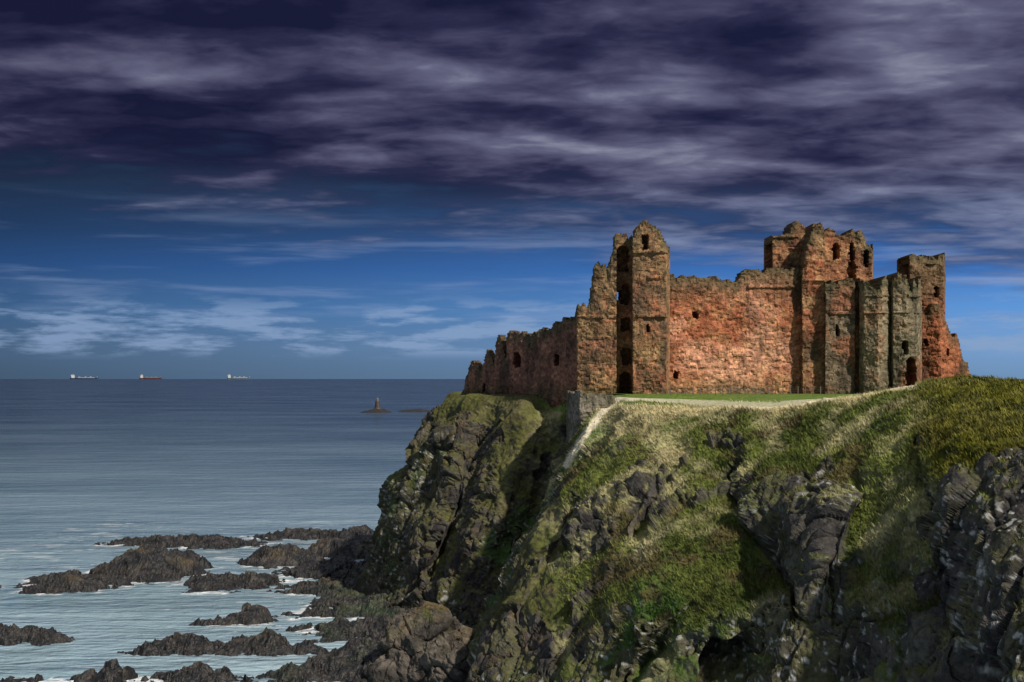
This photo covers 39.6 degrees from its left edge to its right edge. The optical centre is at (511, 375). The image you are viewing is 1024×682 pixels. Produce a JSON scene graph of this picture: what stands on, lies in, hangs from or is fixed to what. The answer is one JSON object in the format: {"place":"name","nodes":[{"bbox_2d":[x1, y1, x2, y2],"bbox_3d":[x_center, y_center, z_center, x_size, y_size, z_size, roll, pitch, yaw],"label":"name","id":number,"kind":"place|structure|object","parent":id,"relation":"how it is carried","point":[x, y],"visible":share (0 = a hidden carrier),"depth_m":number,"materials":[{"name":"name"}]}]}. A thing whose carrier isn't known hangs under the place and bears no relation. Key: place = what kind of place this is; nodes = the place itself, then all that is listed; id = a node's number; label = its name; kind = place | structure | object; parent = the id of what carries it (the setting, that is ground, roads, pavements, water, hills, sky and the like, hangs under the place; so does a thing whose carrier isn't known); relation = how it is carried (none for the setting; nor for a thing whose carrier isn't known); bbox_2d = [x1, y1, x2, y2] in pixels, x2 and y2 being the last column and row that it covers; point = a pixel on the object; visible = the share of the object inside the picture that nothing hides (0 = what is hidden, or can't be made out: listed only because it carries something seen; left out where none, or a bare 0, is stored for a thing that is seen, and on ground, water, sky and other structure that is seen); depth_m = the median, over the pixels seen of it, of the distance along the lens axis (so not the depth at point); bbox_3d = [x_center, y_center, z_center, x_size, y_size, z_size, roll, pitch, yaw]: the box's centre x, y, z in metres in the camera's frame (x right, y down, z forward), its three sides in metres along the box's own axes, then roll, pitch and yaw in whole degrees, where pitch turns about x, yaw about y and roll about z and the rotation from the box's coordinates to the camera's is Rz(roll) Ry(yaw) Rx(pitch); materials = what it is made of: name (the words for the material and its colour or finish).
{"place":"outdoors","nodes":[
{"label":"outdoors","id":0,"kind":"place"},
{"bbox_2d":[0,379,1022,681],"bbox_3d":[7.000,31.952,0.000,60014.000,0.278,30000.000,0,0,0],"label":"sea","id":1,"kind":"structure","parent":0,"point":[86,465],"depth_m":411.64,"materials":[{"name":"liquid"}]},
{"bbox_2d":[70,375,98,378],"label":"tanker ship","id":2,"kind":"object","parent":1,"relation":"on","point":[80,377],"visible":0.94,"depth_m":13786.00,"materials":[{"name":"paint"}]},
{"bbox_2d":[140,375,161,378],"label":"tanker ship","id":3,"kind":"object","parent":1,"relation":"on","point":[147,377],"visible":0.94,"depth_m":13789.17,"materials":[{"name":"paint"}]},
{"bbox_2d":[0,524,476,681],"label":"shore rocks","id":4,"kind":"object","parent":1,"relation":"in","point":[151,559],"visible":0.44,"depth_m":197.93,"materials":[{"name":"grey stone"}]},
{"bbox_2d":[227,374,250,378],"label":"tanker ship","id":5,"kind":"object","parent":1,"relation":"on","point":[235,377],"visible":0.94,"depth_m":13787.53,"materials":[{"name":"paint"}]},
{"bbox_2d":[360,409,391,412],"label":"skerry islet","id":6,"kind":"object","parent":1,"relation":"in","point":[377,411],"visible":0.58,"depth_m":1236.49,"materials":[{"name":"grey stone"}]},
{"bbox_2d":[374,397,380,408],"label":"sea beacon tower","id":7,"kind":"structure","parent":6,"relation":"on","point":[377,403],"depth_m":1242.84,"materials":[{"name":"stone"}]},
{"bbox_2d":[398,409,429,411],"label":"skerry islet","id":8,"kind":"object","parent":1,"relation":"in","point":[415,410],"visible":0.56,"depth_m":1260.55,"materials":[{"name":"grey stone"}]},
{"bbox_2d":[361,600,475,681],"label":"rock outcrop","id":9,"kind":"object","parent":1,"relation":"in","point":[425,641],"visible":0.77,"depth_m":146.35,"materials":[{"name":"grey stone"}]},
{"bbox_2d":[0,0,1023,378],"label":"sky","id":10,"kind":"structure","parent":0,"point":[190,189],"materials":[{"name":"blue"}]},
{"bbox_2d":[354,378,1023,681],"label":"cliff headland terrain","id":11,"kind":"structure","parent":0,"point":[469,520],"depth_m":123.96,"materials":[{"name":"grey stone"}]},
{"bbox_2d":[566,390,615,443],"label":"stone retaining wall","id":12,"kind":"structure","parent":11,"relation":"on","point":[580,405],"depth_m":169.33,"materials":[{"name":"stone"}]},
{"bbox_2d":[460,220,970,407],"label":"ruined castle","id":13,"kind":"structure","parent":11,"relation":"on","point":[816,306],"depth_m":183.21,"materials":[{"name":"stone"}]},
{"bbox_2d":[662,386,835,395],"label":"wire fence","id":14,"kind":"object","parent":11,"relation":"on","point":[737,388],"visible":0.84,"depth_m":169.65,"materials":[{"name":"brown wood"}]},
{"bbox_2d":[559,374,1023,656],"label":"grass","id":15,"kind":"structure","parent":11,"relation":"on","point":[966,416],"depth_m":120.86,"materials":[{"name":"green plant"}]}
]}

